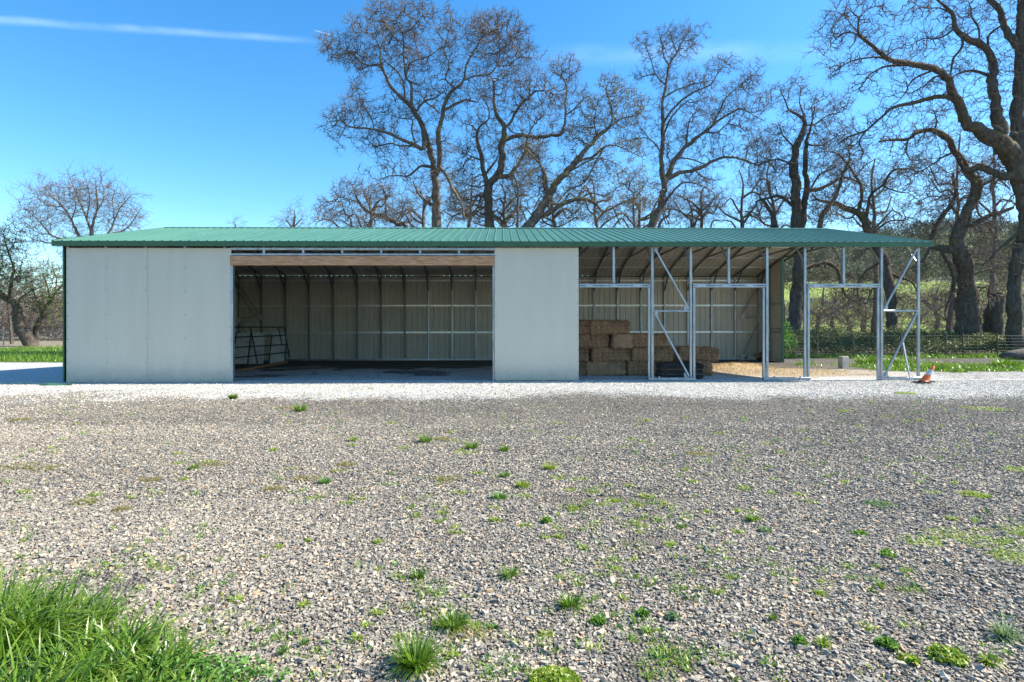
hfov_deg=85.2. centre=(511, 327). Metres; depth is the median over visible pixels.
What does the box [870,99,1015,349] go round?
oak tree
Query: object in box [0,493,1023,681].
gravel
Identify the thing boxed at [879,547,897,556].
weed
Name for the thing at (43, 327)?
brush
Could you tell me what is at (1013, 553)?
weed mat
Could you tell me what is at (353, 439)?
grass tuft
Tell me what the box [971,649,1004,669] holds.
grass tuft
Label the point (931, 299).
pasture tree
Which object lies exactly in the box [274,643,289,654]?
grass tuft
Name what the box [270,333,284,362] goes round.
board
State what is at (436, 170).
oak tree
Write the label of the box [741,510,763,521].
grass tuft
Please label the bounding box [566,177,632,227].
background tree
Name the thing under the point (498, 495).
grass tuft
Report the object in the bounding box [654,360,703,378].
tire
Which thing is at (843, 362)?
concrete block
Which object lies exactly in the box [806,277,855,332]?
pasture tree
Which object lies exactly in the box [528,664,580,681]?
weed
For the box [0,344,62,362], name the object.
grass
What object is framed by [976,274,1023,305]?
pasture tree
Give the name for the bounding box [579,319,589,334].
hay bale
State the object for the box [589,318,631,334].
hay bale
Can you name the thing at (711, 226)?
background tree
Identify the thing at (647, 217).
background tree
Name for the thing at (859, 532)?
weed
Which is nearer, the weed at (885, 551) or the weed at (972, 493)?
the weed at (885, 551)
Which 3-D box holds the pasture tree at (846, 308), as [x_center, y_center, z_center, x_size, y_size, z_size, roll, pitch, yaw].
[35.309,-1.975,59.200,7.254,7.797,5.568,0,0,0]
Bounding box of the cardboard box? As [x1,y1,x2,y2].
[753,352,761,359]
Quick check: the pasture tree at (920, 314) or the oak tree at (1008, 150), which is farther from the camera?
the pasture tree at (920, 314)
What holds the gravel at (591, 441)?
on the ground at (626, 668)
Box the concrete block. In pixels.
[838,356,848,368]
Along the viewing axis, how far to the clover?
2.21 m
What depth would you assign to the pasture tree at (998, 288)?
63.88 m
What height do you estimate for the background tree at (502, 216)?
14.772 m
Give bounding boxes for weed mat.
[0,405,714,646]
[714,391,1023,563]
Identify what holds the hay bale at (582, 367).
on the ground at (626, 668)
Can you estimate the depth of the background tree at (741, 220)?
46.68 m
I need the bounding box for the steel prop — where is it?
[902,341,911,381]
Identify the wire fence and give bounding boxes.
[0,327,62,345]
[795,333,1017,358]
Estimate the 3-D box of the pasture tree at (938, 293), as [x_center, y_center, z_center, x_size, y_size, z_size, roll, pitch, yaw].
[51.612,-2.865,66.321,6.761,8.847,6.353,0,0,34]
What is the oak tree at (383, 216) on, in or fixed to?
on the ground at (626, 668)
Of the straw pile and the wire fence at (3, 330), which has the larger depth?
the wire fence at (3, 330)
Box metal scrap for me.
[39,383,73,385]
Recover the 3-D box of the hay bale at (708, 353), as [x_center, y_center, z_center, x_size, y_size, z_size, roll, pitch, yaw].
[5.497,0.798,16.546,1.387,0.619,0.795,2,0,5]
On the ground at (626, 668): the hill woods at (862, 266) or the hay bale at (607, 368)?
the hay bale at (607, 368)
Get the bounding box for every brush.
[0,279,62,340]
[784,273,1023,338]
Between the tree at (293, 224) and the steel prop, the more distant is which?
the tree at (293, 224)
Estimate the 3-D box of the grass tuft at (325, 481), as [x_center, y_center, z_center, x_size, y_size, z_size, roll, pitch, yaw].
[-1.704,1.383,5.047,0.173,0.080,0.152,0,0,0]
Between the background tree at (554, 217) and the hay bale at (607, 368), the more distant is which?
the background tree at (554, 217)
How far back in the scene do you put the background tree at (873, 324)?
45.59 m
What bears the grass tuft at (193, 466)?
on the ground at (626, 668)
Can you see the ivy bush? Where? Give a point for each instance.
(785, 339)
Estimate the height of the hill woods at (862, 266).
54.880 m
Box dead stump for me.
[983,287,1005,345]
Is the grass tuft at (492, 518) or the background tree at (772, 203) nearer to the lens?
the grass tuft at (492, 518)
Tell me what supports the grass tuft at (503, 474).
on the ground at (626, 668)
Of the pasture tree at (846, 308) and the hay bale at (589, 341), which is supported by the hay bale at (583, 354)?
the hay bale at (589, 341)
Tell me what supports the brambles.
on the ground at (626, 668)
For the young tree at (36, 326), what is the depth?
42.27 m
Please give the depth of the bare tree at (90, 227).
39.46 m
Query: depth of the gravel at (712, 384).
12.66 m
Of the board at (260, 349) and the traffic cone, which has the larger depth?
the board at (260, 349)
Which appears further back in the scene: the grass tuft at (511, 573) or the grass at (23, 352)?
the grass at (23, 352)
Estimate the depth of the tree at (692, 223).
44.66 m
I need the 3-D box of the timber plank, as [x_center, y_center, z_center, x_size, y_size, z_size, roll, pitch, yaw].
[-8.770,1.357,19.781,0.160,0.080,3.907,0,0,-2]
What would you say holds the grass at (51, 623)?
on the ground at (626, 668)
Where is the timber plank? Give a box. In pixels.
[237,361,287,370]
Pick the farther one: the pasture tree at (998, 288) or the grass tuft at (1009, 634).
the pasture tree at (998, 288)
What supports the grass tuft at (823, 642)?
on the ground at (626, 668)
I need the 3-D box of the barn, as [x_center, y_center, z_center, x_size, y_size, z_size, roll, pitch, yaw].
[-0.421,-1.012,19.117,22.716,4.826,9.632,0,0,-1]
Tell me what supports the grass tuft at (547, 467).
on the ground at (626, 668)
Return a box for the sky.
[0,0,1017,317]
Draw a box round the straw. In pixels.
[712,366,883,376]
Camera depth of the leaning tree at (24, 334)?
40.90 m
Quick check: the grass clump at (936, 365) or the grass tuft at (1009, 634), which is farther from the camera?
the grass clump at (936, 365)
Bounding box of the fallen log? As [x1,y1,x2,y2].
[999,348,1023,359]
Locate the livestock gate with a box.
[235,326,289,363]
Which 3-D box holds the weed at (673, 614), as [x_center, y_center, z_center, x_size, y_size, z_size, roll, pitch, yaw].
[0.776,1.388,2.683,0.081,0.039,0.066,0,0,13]
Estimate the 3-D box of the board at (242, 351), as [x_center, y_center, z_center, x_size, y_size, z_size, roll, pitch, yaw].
[-10.575,0.817,21.668,0.775,1.175,0.535,0,0,0]
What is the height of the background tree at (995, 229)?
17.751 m
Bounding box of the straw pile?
[712,362,775,369]
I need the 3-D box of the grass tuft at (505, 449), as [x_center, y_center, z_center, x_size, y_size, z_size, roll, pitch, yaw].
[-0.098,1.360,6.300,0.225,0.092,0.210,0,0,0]
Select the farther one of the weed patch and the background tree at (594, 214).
the background tree at (594, 214)
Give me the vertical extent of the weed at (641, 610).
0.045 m
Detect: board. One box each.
[235,333,249,363]
[249,333,264,363]
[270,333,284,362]
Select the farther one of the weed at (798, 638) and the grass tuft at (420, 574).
the grass tuft at (420, 574)
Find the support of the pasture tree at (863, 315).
on the ground at (626, 668)
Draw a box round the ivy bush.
[784,319,797,354]
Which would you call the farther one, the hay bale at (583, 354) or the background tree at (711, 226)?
the background tree at (711, 226)
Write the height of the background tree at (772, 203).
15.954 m
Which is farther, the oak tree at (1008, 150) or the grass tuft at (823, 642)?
the oak tree at (1008, 150)
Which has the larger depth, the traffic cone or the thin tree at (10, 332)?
the thin tree at (10, 332)
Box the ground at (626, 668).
[0,282,1023,681]
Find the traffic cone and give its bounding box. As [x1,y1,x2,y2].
[912,366,934,382]
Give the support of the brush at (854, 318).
on the ground at (626, 668)
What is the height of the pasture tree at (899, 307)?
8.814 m
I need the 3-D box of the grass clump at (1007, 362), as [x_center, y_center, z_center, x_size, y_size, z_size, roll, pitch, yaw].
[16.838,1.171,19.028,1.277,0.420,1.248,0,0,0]
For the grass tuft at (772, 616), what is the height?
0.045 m
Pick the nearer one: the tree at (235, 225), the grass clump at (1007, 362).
the grass clump at (1007, 362)
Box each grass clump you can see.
[851,355,875,364]
[874,355,901,363]
[894,357,915,365]
[910,361,948,369]
[989,356,1023,366]
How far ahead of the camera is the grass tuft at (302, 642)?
2.46 m
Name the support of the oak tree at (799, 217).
on the ground at (626, 668)
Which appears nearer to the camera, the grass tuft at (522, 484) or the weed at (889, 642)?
the weed at (889, 642)
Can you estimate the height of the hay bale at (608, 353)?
0.622 m
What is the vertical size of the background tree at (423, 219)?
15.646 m
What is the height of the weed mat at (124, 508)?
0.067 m
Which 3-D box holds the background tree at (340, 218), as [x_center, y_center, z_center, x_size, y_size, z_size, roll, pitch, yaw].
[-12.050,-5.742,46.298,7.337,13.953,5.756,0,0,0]
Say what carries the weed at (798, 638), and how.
on the ground at (626, 668)
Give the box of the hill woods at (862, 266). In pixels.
[784,216,1023,282]
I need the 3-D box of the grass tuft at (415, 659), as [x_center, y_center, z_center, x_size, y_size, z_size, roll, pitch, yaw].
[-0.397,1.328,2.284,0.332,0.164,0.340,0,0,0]
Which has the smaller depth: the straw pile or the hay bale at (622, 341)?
the hay bale at (622, 341)
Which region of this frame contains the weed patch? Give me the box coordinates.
[3,409,992,659]
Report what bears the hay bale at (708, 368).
on the ground at (626, 668)
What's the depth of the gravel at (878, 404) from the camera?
9.36 m
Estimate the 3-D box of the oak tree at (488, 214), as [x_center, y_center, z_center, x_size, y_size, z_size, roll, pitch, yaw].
[0.838,-9.620,36.317,10.905,18.525,5.386,0,0,-12]
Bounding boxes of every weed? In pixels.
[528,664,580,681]
[539,515,552,523]
[588,613,606,625]
[633,606,650,616]
[664,610,680,620]
[757,526,771,532]
[790,633,808,646]
[851,528,867,535]
[863,499,898,507]
[873,634,899,651]
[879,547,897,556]
[896,650,921,664]
[925,642,971,667]
[956,490,990,497]
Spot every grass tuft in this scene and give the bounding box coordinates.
[187,463,201,469]
[226,393,240,398]
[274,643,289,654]
[291,402,308,411]
[295,635,309,645]
[314,475,332,483]
[348,435,359,440]
[378,624,452,681]
[404,563,429,580]
[416,430,434,442]
[431,602,476,636]
[464,439,480,448]
[488,514,500,521]
[490,490,508,499]
[496,563,524,582]
[498,444,510,451]
[499,470,510,477]
[514,478,529,487]
[540,461,558,469]
[552,591,587,612]
[679,523,688,527]
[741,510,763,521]
[767,612,778,619]
[814,634,833,650]
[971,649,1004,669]
[983,613,1023,643]
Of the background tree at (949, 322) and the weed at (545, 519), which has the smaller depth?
the weed at (545, 519)
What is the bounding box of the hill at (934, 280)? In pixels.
[785,231,1023,281]
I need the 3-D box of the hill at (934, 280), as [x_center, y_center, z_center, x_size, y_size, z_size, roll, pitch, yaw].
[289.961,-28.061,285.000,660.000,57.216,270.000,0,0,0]
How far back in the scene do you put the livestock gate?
20.65 m
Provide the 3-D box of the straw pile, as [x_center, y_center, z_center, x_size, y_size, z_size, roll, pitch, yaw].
[7.633,1.280,18.705,2.500,0.285,1.600,0,0,0]
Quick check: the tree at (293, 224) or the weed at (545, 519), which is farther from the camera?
the tree at (293, 224)
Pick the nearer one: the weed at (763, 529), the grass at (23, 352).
the weed at (763, 529)
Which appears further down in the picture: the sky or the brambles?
the brambles
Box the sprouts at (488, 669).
[0,387,1023,681]
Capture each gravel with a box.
[0,379,1023,410]
[0,389,1023,425]
[0,422,1023,498]
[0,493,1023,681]
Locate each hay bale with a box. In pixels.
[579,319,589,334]
[579,333,609,349]
[579,347,588,362]
[579,361,586,375]
[585,360,625,375]
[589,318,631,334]
[589,346,631,362]
[608,333,633,349]
[625,361,660,375]
[630,346,672,361]
[631,332,668,347]
[667,345,698,361]
[677,345,719,362]
[685,360,712,375]
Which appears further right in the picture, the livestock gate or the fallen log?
the fallen log
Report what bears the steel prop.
on the ground at (626, 668)
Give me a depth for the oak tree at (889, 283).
30.88 m
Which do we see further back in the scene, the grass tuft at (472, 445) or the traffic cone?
the traffic cone
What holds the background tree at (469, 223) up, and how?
on the ground at (626, 668)
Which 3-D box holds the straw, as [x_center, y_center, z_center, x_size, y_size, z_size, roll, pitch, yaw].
[8.600,1.336,17.598,6.047,0.113,4.000,0,0,0]
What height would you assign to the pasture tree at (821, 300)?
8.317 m
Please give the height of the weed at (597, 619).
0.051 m
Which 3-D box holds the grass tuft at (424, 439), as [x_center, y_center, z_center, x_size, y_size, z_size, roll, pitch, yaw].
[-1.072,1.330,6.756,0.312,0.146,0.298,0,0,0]
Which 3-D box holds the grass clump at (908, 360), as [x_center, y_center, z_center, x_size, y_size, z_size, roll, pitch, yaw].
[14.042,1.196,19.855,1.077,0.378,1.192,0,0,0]
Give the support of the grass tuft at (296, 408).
on the ground at (626, 668)
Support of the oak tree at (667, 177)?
on the ground at (626, 668)
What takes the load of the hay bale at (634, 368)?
on the ground at (626, 668)
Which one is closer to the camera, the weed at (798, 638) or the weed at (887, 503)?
the weed at (798, 638)
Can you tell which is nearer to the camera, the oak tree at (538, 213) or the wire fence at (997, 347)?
the wire fence at (997, 347)
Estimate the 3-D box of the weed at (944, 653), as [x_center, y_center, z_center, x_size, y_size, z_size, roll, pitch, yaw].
[1.840,1.378,2.350,0.176,0.051,0.143,0,0,0]
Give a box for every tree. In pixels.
[0,211,58,345]
[0,264,30,343]
[3,158,153,265]
[13,251,62,341]
[225,215,248,226]
[265,198,313,226]
[306,174,422,226]
[312,0,548,226]
[333,173,406,226]
[388,182,465,226]
[439,169,505,226]
[443,47,600,226]
[471,168,536,226]
[496,69,665,227]
[524,173,597,227]
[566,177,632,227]
[602,186,683,227]
[618,15,788,227]
[654,184,729,227]
[656,178,733,227]
[694,161,775,227]
[725,149,810,328]
[740,64,884,341]
[799,0,1023,349]
[801,134,944,345]
[806,272,839,335]
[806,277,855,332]
[819,281,871,338]
[838,150,912,333]
[853,293,884,331]
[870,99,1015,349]
[870,289,909,317]
[902,296,943,324]
[906,271,948,335]
[907,125,998,332]
[922,271,957,331]
[937,123,1017,308]
[976,265,1023,309]
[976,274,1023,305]
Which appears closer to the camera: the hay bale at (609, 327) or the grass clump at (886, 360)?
the hay bale at (609, 327)
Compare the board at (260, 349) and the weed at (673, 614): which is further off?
the board at (260, 349)
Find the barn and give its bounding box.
[51,227,933,381]
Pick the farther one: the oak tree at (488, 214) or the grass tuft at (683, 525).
the oak tree at (488, 214)
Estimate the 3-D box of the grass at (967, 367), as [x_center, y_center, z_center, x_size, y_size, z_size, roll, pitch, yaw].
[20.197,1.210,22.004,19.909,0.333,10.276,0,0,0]
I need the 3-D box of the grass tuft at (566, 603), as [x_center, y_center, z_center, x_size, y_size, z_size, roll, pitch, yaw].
[0.294,1.369,2.795,0.202,0.101,0.190,0,0,0]
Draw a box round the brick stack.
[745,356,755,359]
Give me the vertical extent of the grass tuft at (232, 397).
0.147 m
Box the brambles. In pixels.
[784,325,1023,354]
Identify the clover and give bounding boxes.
[78,643,292,681]
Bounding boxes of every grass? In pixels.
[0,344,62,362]
[0,558,247,681]
[784,351,1023,371]
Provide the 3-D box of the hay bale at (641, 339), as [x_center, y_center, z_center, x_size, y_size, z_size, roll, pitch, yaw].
[3.951,0.398,16.482,1.351,0.622,0.775,0,0,0]
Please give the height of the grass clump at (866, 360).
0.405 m
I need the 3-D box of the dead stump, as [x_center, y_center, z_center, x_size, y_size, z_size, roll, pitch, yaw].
[24.828,-0.545,28.894,1.236,3.276,1.317,0,0,0]
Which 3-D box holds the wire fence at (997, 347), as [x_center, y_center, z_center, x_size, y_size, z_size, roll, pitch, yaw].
[18.805,0.814,24.778,13.055,1.120,0.408,0,0,-4]
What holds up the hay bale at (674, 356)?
on the hay bale at (708, 368)
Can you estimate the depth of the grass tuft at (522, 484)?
4.84 m
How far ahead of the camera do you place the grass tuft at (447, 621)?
2.61 m

